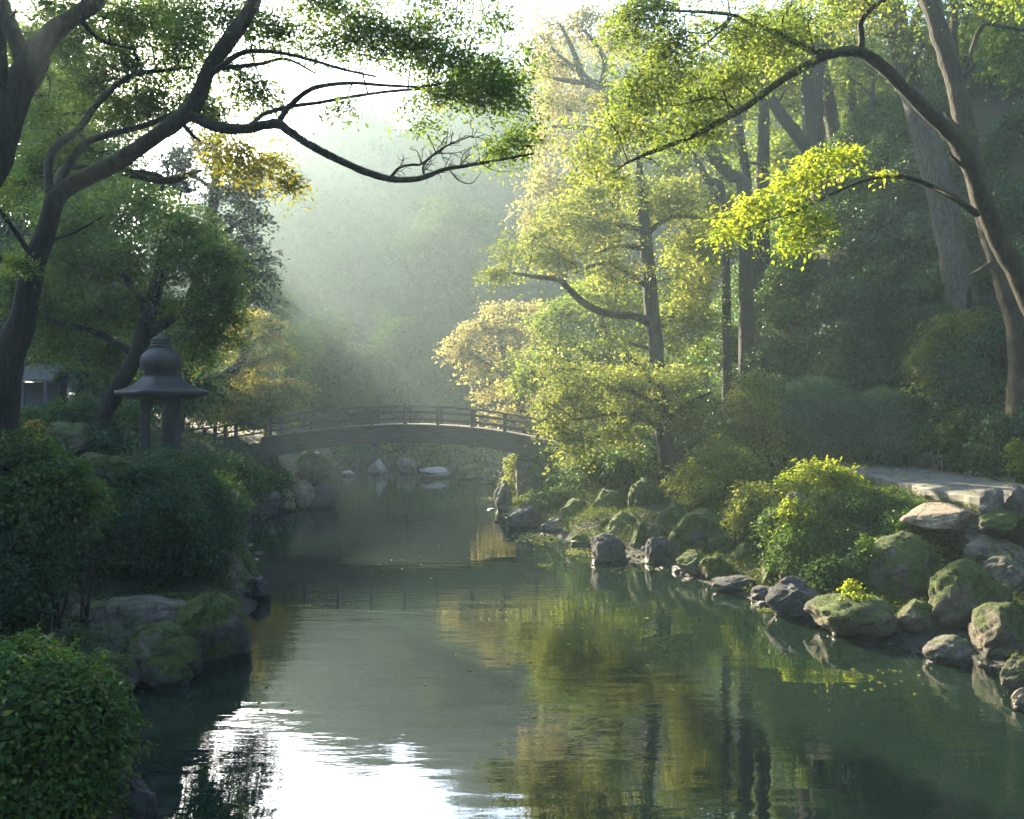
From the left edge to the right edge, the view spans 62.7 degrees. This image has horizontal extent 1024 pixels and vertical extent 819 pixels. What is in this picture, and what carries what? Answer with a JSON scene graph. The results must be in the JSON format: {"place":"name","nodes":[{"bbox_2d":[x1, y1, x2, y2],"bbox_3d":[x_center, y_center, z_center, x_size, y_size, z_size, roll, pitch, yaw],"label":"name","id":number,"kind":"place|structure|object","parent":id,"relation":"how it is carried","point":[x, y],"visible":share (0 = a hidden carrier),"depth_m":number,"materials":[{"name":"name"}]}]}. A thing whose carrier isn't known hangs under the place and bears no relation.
{"place":"outdoors","nodes":[
{"label":"outdoors","id":0,"kind":"place"},
{"bbox_2d":[8,55,923,424],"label":"hills","id":1,"kind":"structure","parent":0,"point":[360,327],"depth_m":89.43,"materials":[{"name":"plant"}]},
{"bbox_2d":[0,26,670,446],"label":"wood","id":2,"kind":"object","parent":1,"relation":"on","point":[348,220],"visible":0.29,"depth_m":92.40,"materials":[{"name":"green plant"}]},
{"bbox_2d":[9,0,969,252],"label":"sky","id":3,"kind":"structure","parent":0,"point":[304,79],"materials":[{"name":"white"}]},
{"bbox_2d":[2,46,1023,814],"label":"terrain","id":4,"kind":"structure","parent":0,"point":[986,116],"depth_m":30.96,"materials":[{"name":"plant"}]},
{"bbox_2d":[21,364,64,421],"bbox_3d":[-19.109,-0.327,33.900,1.884,3.080,1.800,0,0,0],"label":"garden hut","id":5,"kind":"object","parent":4,"relation":"on","point":[35,394],"visible":0.44,"depth_m":34.14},
{"bbox_2d":[0,493,105,638],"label":"shrub","id":6,"kind":"object","parent":4,"relation":"on","point":[33,579],"visible":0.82,"depth_m":12.98,"materials":[{"name":"green plant"}]},
{"bbox_2d":[0,418,120,631],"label":"shrub","id":7,"kind":"object","parent":4,"relation":"on","point":[41,478],"visible":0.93,"depth_m":13.43,"materials":[{"name":"green plant"}]},
{"bbox_2d":[41,421,90,456],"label":"boulder","id":8,"kind":"object","parent":4,"relation":"on","point":[77,433],"visible":0.64,"depth_m":18.03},
{"bbox_2d":[0,622,158,818],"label":"shrub","id":9,"kind":"object","parent":4,"relation":"on","point":[67,729],"visible":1,"depth_m":7.28,"materials":[{"name":"green plant"}]},
{"bbox_2d":[0,284,161,422],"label":"shade tree","id":10,"kind":"object","parent":4,"relation":"on","point":[81,386],"visible":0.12,"depth_m":35.58,"materials":[{"name":"green plant"}]},
{"bbox_2d":[0,9,168,403],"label":"shade tree","id":11,"kind":"object","parent":4,"relation":"on","point":[7,235],"visible":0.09,"depth_m":37.29,"materials":[{"name":"green plant"}]},
{"bbox_2d":[22,421,151,461],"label":"shrub","id":12,"kind":"object","parent":4,"relation":"on","point":[98,438],"visible":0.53,"depth_m":18.31,"materials":[{"name":"green plant"}]},
{"bbox_2d":[21,391,157,445],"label":"shrub","id":13,"kind":"object","parent":4,"relation":"on","point":[58,410],"visible":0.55,"depth_m":26.72,"materials":[{"name":"green plant"}]},
{"bbox_2d":[72,449,136,487],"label":"boulder","id":14,"kind":"object","parent":4,"relation":"on","point":[100,463],"visible":0.53,"depth_m":16.40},
{"bbox_2d":[0,0,209,262],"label":"forked tree","id":15,"kind":"object","parent":4,"relation":"on","point":[23,75],"visible":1,"depth_m":12.03,"materials":[{"name":"green plant"}]},
{"bbox_2d":[75,643,140,694],"bbox_3d":[-5.802,3.681,11.814,1.050,0.753,0.931,0,0,0],"label":"boulder","id":16,"kind":"object","parent":4,"relation":"on","point":[126,666],"visible":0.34,"depth_m":11.78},
{"bbox_2d":[68,594,184,627],"bbox_3d":[-6.696,3.706,14.849,2.658,0.774,1.416,0,0,-14],"label":"boulder","id":17,"kind":"object","parent":4,"relation":"on","point":[147,608],"visible":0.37,"depth_m":14.37,"materials":[{"name":"stone"}]},
{"bbox_2d":[0,169,269,453],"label":"spreading tree","id":18,"kind":"object","parent":4,"relation":"on","point":[157,317],"visible":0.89,"depth_m":22.01,"materials":[{"name":"green plant"}]},
{"bbox_2d":[113,773,158,818],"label":"boulder","id":19,"kind":"object","parent":4,"relation":"on","point":[143,798],"visible":0.66,"depth_m":8.04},
{"bbox_2d":[0,421,297,818],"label":"ground cover","id":20,"kind":"object","parent":4,"relation":"on","point":[74,631],"visible":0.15,"depth_m":16.28,"materials":[{"name":"green plant"}]},
{"bbox_2d":[116,616,201,687],"bbox_3d":[-5.243,3.663,12.470,1.306,1.185,1.087,0,0,0],"label":"boulder","id":21,"kind":"object","parent":4,"relation":"on","point":[152,646],"visible":0.73,"depth_m":12.25,"materials":[{"name":"stone"}]},
{"bbox_2d":[114,334,208,454],"bbox_3d":[-8.343,0.046,20.000,1.676,3.703,1.676,0,0,40],"label":"garden lantern","id":22,"kind":"object","parent":4,"relation":"on","point":[161,381],"visible":0.95,"depth_m":19.65,"materials":[{"name":"grey stone"}]},
{"bbox_2d":[87,292,239,444],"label":"shade tree","id":23,"kind":"object","parent":4,"relation":"on","point":[189,404],"visible":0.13,"depth_m":32.65,"materials":[{"name":"green plant"}]},
{"bbox_2d":[66,442,265,589],"bbox_3d":[-7.434,2.275,17.017,4.354,3.228,3.308,0,0,0],"label":"shrub","id":24,"kind":"object","parent":4,"relation":"on","point":[204,520],"visible":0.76,"depth_m":16.52,"materials":[{"name":"green plant"}]},
{"bbox_2d":[140,653,193,689],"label":"boulder","id":25,"kind":"object","parent":4,"relation":"on","point":[168,676],"visible":0.78,"depth_m":12.01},
{"bbox_2d":[140,419,263,449],"bbox_3d":[-13.183,1.061,35.029,6.595,1.345,0.345,0,0,18],"label":"approach fence","id":26,"kind":"object","parent":4,"relation":"on","point":[225,433],"visible":0.43,"depth_m":34.45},
{"bbox_2d":[134,126,289,447],"bbox_3d":[-11.171,-4.325,30.935,6.036,12.194,3.045,0,0,0],"label":"dark conifer","id":27,"kind":"object","parent":4,"relation":"on","point":[179,163],"visible":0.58,"depth_m":30.79,"materials":[{"name":"green plant"}]},
{"bbox_2d":[170,587,253,667],"bbox_3d":[-4.769,3.588,13.537,1.134,1.513,1.860,0,0,13],"label":"boulder","id":28,"kind":"object","parent":4,"relation":"on","point":[218,624],"visible":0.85,"depth_m":13.16,"materials":[{"name":"stone"}]},
{"bbox_2d":[159,449,270,489],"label":"shrub","id":29,"kind":"object","parent":4,"relation":"on","point":[234,464],"visible":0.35,"depth_m":30.54,"materials":[{"name":"green plant"}]},
{"bbox_2d":[182,307,321,440],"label":"layered maple","id":30,"kind":"object","parent":4,"relation":"on","point":[259,397],"visible":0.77,"depth_m":39.16,"materials":[{"name":"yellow plant"}]},
{"bbox_2d":[246,577,271,601],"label":"boulder","id":31,"kind":"object","parent":4,"relation":"on","point":[260,591],"visible":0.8,"depth_m":17.57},
{"bbox_2d":[208,237,321,435],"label":"misty tree","id":32,"kind":"object","parent":4,"relation":"on","point":[291,373],"visible":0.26,"depth_m":49.73,"materials":[{"name":"green plant"}]},
{"bbox_2d":[231,459,308,511],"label":"shrub","id":33,"kind":"object","parent":4,"relation":"on","point":[275,477],"visible":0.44,"depth_m":33.00,"materials":[{"name":"green plant"}]},
{"bbox_2d":[0,0,570,611],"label":"leaning tree","id":34,"kind":"object","parent":4,"relation":"on","point":[142,104],"visible":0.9,"depth_m":13.92,"materials":[{"name":"green plant"}]},
{"bbox_2d":[53,165,202,184],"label":"broken branch","id":35,"kind":"object","parent":34,"relation":"attached to","point":[155,177],"visible":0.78,"depth_m":16.94,"materials":[{"name":"brown plant"}]},
{"bbox_2d":[292,479,314,509],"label":"boulder","id":36,"kind":"object","parent":4,"relation":"on","point":[306,488],"visible":0.66,"depth_m":33.68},
{"bbox_2d":[276,312,360,456],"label":"misty tree","id":37,"kind":"object","parent":4,"relation":"on","point":[320,372],"visible":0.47,"depth_m":56.75,"materials":[{"name":"green plant"}]},
{"bbox_2d":[308,482,339,508],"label":"boulder","id":38,"kind":"object","parent":4,"relation":"on","point":[326,495],"visible":0.6,"depth_m":33.96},
{"bbox_2d":[293,308,386,454],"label":"misty tree","id":39,"kind":"object","parent":4,"relation":"on","point":[353,363],"visible":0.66,"depth_m":59.62,"materials":[{"name":"green plant"}]},
{"bbox_2d":[353,308,457,416],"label":"misty tree","id":40,"kind":"object","parent":4,"relation":"on","point":[398,343],"visible":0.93,"depth_m":61.29,"materials":[{"name":"green plant"}]},
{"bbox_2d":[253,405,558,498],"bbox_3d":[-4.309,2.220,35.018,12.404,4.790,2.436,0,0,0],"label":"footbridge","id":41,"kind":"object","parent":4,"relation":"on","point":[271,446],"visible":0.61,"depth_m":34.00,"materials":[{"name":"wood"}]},
{"bbox_2d":[322,424,514,470],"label":"ground cover","id":42,"kind":"object","parent":4,"relation":"on","point":[445,452],"visible":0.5,"depth_m":55.34,"materials":[{"name":"green plant"}]},
{"bbox_2d":[371,193,530,422],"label":"misty tree","id":43,"kind":"object","parent":4,"relation":"on","point":[444,234],"visible":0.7,"depth_m":70.97,"materials":[{"name":"green plant"}]},
{"bbox_2d":[407,367,528,425],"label":"misty tree","id":44,"kind":"object","parent":4,"relation":"on","point":[446,401],"visible":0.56,"depth_m":62.37,"materials":[{"name":"green plant"}]},
{"bbox_2d":[431,299,571,434],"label":"misty maple","id":45,"kind":"object","parent":4,"relation":"on","point":[486,329],"visible":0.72,"depth_m":46.72,"materials":[{"name":"yellow plant"}]},
{"bbox_2d":[494,480,511,511],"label":"boulder","id":46,"kind":"object","parent":4,"relation":"on","point":[502,497],"visible":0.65,"depth_m":32.98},
{"bbox_2d":[507,506,542,529],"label":"boulder","id":47,"kind":"object","parent":4,"relation":"on","point":[524,518],"visible":0.9,"depth_m":27.97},
{"bbox_2d":[126,502,1004,705],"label":"pebbles","id":48,"kind":"object","parent":4,"relation":"on","point":[893,639],"visible":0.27,"depth_m":17.33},
{"bbox_2d":[521,444,612,494],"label":"shrub","id":49,"kind":"object","parent":4,"relation":"on","point":[553,474],"visible":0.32,"depth_m":31.99,"materials":[{"name":"green plant"}]},
{"bbox_2d":[498,0,652,427],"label":"tan tree","id":50,"kind":"object","parent":4,"relation":"on","point":[578,24],"visible":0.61,"depth_m":43.89,"materials":[{"name":"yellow plant"}]},
{"bbox_2d":[527,446,661,513],"bbox_3d":[3.023,2.767,28.947,5.031,3.305,2.881,0,0,32],"label":"shrub","id":51,"kind":"object","parent":4,"relation":"on","point":[604,468],"visible":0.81,"depth_m":28.41,"materials":[{"name":"green plant"}]},
{"bbox_2d":[591,488,624,510],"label":"boulder","id":52,"kind":"object","parent":4,"relation":"on","point":[607,498],"visible":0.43,"depth_m":26.62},
{"bbox_2d":[466,151,751,461],"bbox_3d":[3.440,-3.530,30.869,10.607,11.964,4.524,0,0,-16],"label":"riverside tree","id":53,"kind":"object","parent":4,"relation":"on","point":[661,201],"visible":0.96,"depth_m":30.64,"materials":[{"name":"green plant"}]},
{"bbox_2d":[590,533,627,564],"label":"boulder","id":54,"kind":"object","parent":4,"relation":"on","point":[608,548],"visible":0.83,"depth_m":21.77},
{"bbox_2d":[520,346,739,482],"bbox_3d":[3.818,0.222,27.578,7.623,4.695,3.724,0,0,-11],"label":"twiggy maple","id":55,"kind":"object","parent":4,"relation":"on","point":[660,418],"visible":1,"depth_m":27.30,"materials":[{"name":"green plant"}]},
{"bbox_2d":[488,205,772,436],"bbox_3d":[5.331,-3.364,35.657,12.242,11.518,6.798,0,0,-31],"label":"golden maple","id":56,"kind":"object","parent":4,"relation":"on","point":[605,344],"visible":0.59,"depth_m":34.97,"materials":[{"name":"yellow plant"}]},
{"bbox_2d":[627,477,663,508],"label":"boulder","id":57,"kind":"object","parent":4,"relation":"on","point":[643,490],"visible":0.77,"depth_m":25.18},
{"bbox_2d":[644,536,674,564],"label":"boulder","id":58,"kind":"object","parent":4,"relation":"on","point":[656,548],"visible":0.77,"depth_m":21.65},
{"bbox_2d":[653,500,685,525],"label":"boulder","id":59,"kind":"object","parent":4,"relation":"on","point":[672,512],"visible":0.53,"depth_m":22.80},
{"bbox_2d":[623,53,754,390],"bbox_3d":[7.951,-8.155,37.277,6.511,15.490,5.371,0,0,0],"label":"forest tree","id":60,"kind":"object","parent":4,"relation":"on","point":[727,174],"visible":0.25,"depth_m":34.84,"materials":[{"name":"green plant"}]},
{"bbox_2d":[675,548,706,574],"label":"boulder","id":61,"kind":"object","parent":4,"relation":"on","point":[688,561],"visible":0.7,"depth_m":20.11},
{"bbox_2d":[618,114,771,420],"bbox_3d":[7.827,-5.686,35.933,7.194,13.263,4.834,0,0,-28],"label":"forest tree","id":62,"kind":"object","parent":4,"relation":"on","point":[723,195],"visible":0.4,"depth_m":33.94,"materials":[{"name":"green plant"}]},
{"bbox_2d":[666,505,727,557],"bbox_3d":[4.843,3.432,21.761,1.681,1.886,1.259,0,0,9],"label":"boulder","id":63,"kind":"object","parent":4,"relation":"on","point":[693,528],"visible":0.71,"depth_m":21.45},
{"bbox_2d":[699,552,732,583],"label":"boulder","id":64,"kind":"object","parent":4,"relation":"on","point":[711,567],"visible":0.77,"depth_m":19.29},
{"bbox_2d":[657,433,780,508],"bbox_3d":[5.807,1.975,24.424,3.406,2.562,3.396,0,0,-36],"label":"shrub","id":65,"kind":"object","parent":4,"relation":"on","point":[727,473],"visible":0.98,"depth_m":24.27,"materials":[{"name":"green plant"}]},
{"bbox_2d":[661,36,777,290],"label":"forest tree","id":66,"kind":"object","parent":4,"relation":"on","point":[744,166],"visible":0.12,"depth_m":38.34,"materials":[{"name":"green plant"}]},
{"bbox_2d":[712,575,761,592],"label":"boulder","id":67,"kind":"object","parent":4,"relation":"on","point":[730,584],"visible":0.87,"depth_m":18.28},
{"bbox_2d":[685,2,803,292],"bbox_3d":[11.399,-11.635,39.845,7.291,14.030,6.485,0,0,0],"label":"forest tree","id":68,"kind":"object","parent":4,"relation":"on","point":[763,137],"visible":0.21,"depth_m":37.88,"materials":[{"name":"green plant"}]},
{"bbox_2d":[700,364,796,470],"bbox_3d":[7.569,0.493,27.861,4.040,4.047,2.900,0,0,-27],"label":"shrub","id":69,"kind":"object","parent":4,"relation":"on","point":[746,431],"visible":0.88,"depth_m":27.70,"materials":[{"name":"green plant"}]},
{"bbox_2d":[717,480,785,548],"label":"shrub","id":70,"kind":"object","parent":4,"relation":"on","point":[739,515],"visible":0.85,"depth_m":20.21,"materials":[{"name":"green plant"}]},
{"bbox_2d":[506,314,1023,628],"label":"ground cover","id":71,"kind":"object","parent":4,"relation":"on","point":[771,473],"visible":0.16,"depth_m":23.76,"materials":[{"name":"plant"}]},
{"bbox_2d":[709,2,853,241],"bbox_3d":[12.307,-12.891,38.729,5.866,11.371,7.672,0,0,33],"label":"forest tree","id":72,"kind":"object","parent":4,"relation":"on","point":[795,132],"visible":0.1,"depth_m":36.80,"materials":[{"name":"brown plant"}]},
{"bbox_2d":[730,106,842,197],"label":"forest tree","id":73,"kind":"object","parent":4,"relation":"on","point":[787,152],"visible":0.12,"depth_m":45.50,"materials":[{"name":"green plant"}]},
{"bbox_2d":[551,0,1023,315],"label":"arching tree","id":74,"kind":"object","parent":4,"relation":"on","point":[1008,257],"visible":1,"depth_m":15.84,"materials":[{"name":"green plant"}]},
{"bbox_2d":[556,4,1023,477],"bbox_3d":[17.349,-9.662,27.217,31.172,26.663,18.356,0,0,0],"label":"undergrowth","id":75,"kind":"object","parent":4,"relation":"on","point":[882,285],"visible":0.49,"depth_m":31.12,"materials":[{"name":"green plant"}]},
{"bbox_2d":[766,495,816,557],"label":"creeper","id":76,"kind":"object","parent":4,"relation":"on","point":[791,512],"visible":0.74,"depth_m":18.54,"materials":[{"name":"green plant"}]},
{"bbox_2d":[765,575,819,621],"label":"boulder","id":77,"kind":"object","parent":4,"relation":"on","point":[787,598],"visible":0.77,"depth_m":16.00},
{"bbox_2d":[749,499,867,594],"bbox_3d":[6.242,3.192,17.943,1.946,2.305,3.418,0,0,0],"label":"shrub","id":78,"kind":"object","parent":4,"relation":"on","point":[831,572],"visible":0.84,"depth_m":17.68,"materials":[{"name":"green plant"}]},
{"bbox_2d":[728,0,888,213],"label":"forest tree","id":79,"kind":"object","parent":4,"relation":"on","point":[812,107],"visible":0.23,"depth_m":38.80,"materials":[{"name":"green plant"}]},
{"bbox_2d":[764,370,875,467],"bbox_3d":[10.423,0.488,28.951,4.074,3.756,3.764,0,0,0],"label":"shrub","id":80,"kind":"object","parent":4,"relation":"on","point":[819,412],"visible":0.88,"depth_m":28.03,"materials":[{"name":"green plant"}]},
{"bbox_2d":[769,455,877,503],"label":"shrub","id":81,"kind":"object","parent":4,"relation":"on","point":[835,477],"visible":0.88,"depth_m":20.71,"materials":[{"name":"green plant"}]},
{"bbox_2d":[772,481,921,557],"bbox_3d":[8.011,2.970,19.756,4.013,2.521,2.742,0,0,0],"label":"shrub","id":82,"kind":"object","parent":4,"relation":"on","point":[864,501],"visible":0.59,"depth_m":19.72,"materials":[{"name":"green plant"}]},
{"bbox_2d":[803,589,898,640],"bbox_3d":[6.165,3.672,15.097,1.636,0.869,1.534,0,0,0],"label":"boulder","id":83,"kind":"object","parent":4,"relation":"on","point":[872,620],"visible":0.92,"depth_m":14.60,"materials":[{"name":"stone"}]},
{"bbox_2d":[791,10,922,174],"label":"forest tree","id":84,"kind":"object","parent":4,"relation":"on","point":[831,108],"visible":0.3,"depth_m":41.18,"materials":[{"name":"brown plant"}]},
{"bbox_2d":[823,37,897,156],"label":"forest tree","id":85,"kind":"object","parent":4,"relation":"on","point":[872,82],"visible":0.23,"depth_m":37.86,"materials":[{"name":"green plant"}]},
{"bbox_2d":[844,384,935,467],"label":"shrub","id":86,"kind":"object","parent":4,"relation":"on","point":[895,426],"visible":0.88,"depth_m":27.90,"materials":[{"name":"green plant"}]},
{"bbox_2d":[842,529,942,603],"bbox_3d":[7.924,3.418,17.173,1.999,1.906,1.464,0,0,0],"label":"boulder","id":87,"kind":"object","parent":4,"relation":"on","point":[910,561],"visible":0.72,"depth_m":16.75,"materials":[{"name":"stone"}]},
{"bbox_2d":[847,533,884,596],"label":"creeper","id":88,"kind":"object","parent":87,"relation":"attached to","point":[869,542],"visible":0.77,"depth_m":16.87,"materials":[{"name":"green plant"}]},
{"bbox_2d":[802,0,1023,328],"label":"tall grey tree","id":89,"kind":"object","parent":4,"relation":"on","point":[933,167],"visible":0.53,"depth_m":28.58,"materials":[{"name":"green plant"}]},
{"bbox_2d":[869,498,966,560],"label":"shrub","id":90,"kind":"object","parent":4,"relation":"on","point":[893,522],"visible":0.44,"depth_m":18.48,"materials":[{"name":"green plant"}]},
{"bbox_2d":[897,595,938,633],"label":"boulder","id":91,"kind":"object","parent":4,"relation":"on","point":[915,615],"visible":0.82,"depth_m":14.74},
{"bbox_2d":[900,502,979,531],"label":"boulder","id":92,"kind":"object","parent":4,"relation":"on","point":[939,516],"visible":0.93,"depth_m":17.73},
{"bbox_2d":[922,634,973,666],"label":"boulder","id":93,"kind":"object","parent":4,"relation":"on","point":[953,650],"visible":0.9,"depth_m":13.15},
{"bbox_2d":[900,296,1002,409],"bbox_3d":[15.431,-1.554,28.100,5.036,4.484,3.635,0,0,0],"label":"shrub","id":94,"kind":"object","parent":4,"relation":"on","point":[967,326],"visible":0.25,"depth_m":27.67,"materials":[{"name":"green plant"}]},
{"bbox_2d":[911,398,1004,473],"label":"shrub","id":95,"kind":"object","parent":4,"relation":"on","point":[947,436],"visible":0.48,"depth_m":25.38,"materials":[{"name":"green plant"}]},
{"bbox_2d":[902,0,1023,467],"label":"slim grey tree","id":96,"kind":"object","parent":4,"relation":"on","point":[944,41],"visible":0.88,"depth_m":22.90,"materials":[{"name":"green plant"}]},
{"bbox_2d":[926,555,1012,630],"bbox_3d":[8.196,3.469,15.084,1.801,1.805,1.332,0,0,-20],"label":"boulder","id":97,"kind":"object","parent":4,"relation":"on","point":[959,590],"visible":0.73,"depth_m":14.59,"materials":[{"name":"stone"}]},
{"bbox_2d":[955,518,1008,545],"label":"boulder","id":98,"kind":"object","parent":4,"relation":"on","point":[971,530],"visible":0.42,"depth_m":17.52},
{"bbox_2d":[978,488,1004,513],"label":"boulder","id":99,"kind":"object","parent":4,"relation":"on","point":[991,499],"visible":0.55,"depth_m":17.20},
{"bbox_2d":[963,534,1023,566],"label":"boulder","id":100,"kind":"object","parent":4,"relation":"on","point":[980,548],"visible":0.61,"depth_m":16.92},
{"bbox_2d":[968,598,1023,659],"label":"boulder","id":101,"kind":"object","parent":4,"relation":"on","point":[995,630],"visible":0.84,"depth_m":13.49,"materials":[{"name":"stone"}]},
{"bbox_2d":[978,510,1023,534],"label":"boulder","id":102,"kind":"object","parent":4,"relation":"on","point":[996,522],"visible":1,"depth_m":16.86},
{"bbox_2d":[983,550,1023,591],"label":"boulder","id":103,"kind":"object","parent":4,"relation":"on","point":[1008,566],"visible":0.82,"depth_m":16.33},
{"bbox_2d":[997,649,1023,692],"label":"boulder","id":104,"kind":"object","parent":4,"relation":"on","point":[1011,676],"visible":0.91,"depth_m":11.84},
{"bbox_2d":[998,437,1023,483],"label":"shrub","id":105,"kind":"object","parent":4,"relation":"on","point":[1017,454],"visible":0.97,"depth_m":22.09,"materials":[{"name":"green plant"}]},
{"bbox_2d":[1004,484,1023,515],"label":"boulder","id":106,"kind":"object","parent":4,"relation":"on","point":[1014,502],"visible":0.68,"depth_m":17.16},
{"bbox_2d":[120,468,1023,818],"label":"water","id":107,"kind":"structure","parent":0,"point":[712,704],"depth_m":11.55,"materials":[{"name":"green liquid"}]},
{"bbox_2d":[293,450,331,485],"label":"boulder","id":108,"kind":"object","parent":107,"relation":"in","point":[313,468],"visible":0.94,"depth_m":43.97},
{"bbox_2d":[235,496,944,724],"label":"floating leaves","id":109,"kind":"object","parent":107,"relation":"on","point":[636,569],"visible":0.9,"depth_m":20.99,"materials":[{"name":"green plant"}]},
{"bbox_2d":[835,461,1023,509],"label":"path","id":110,"kind":"structure","parent":0,"point":[960,493],"depth_m":22.14,"materials":[{"name":"stone"}]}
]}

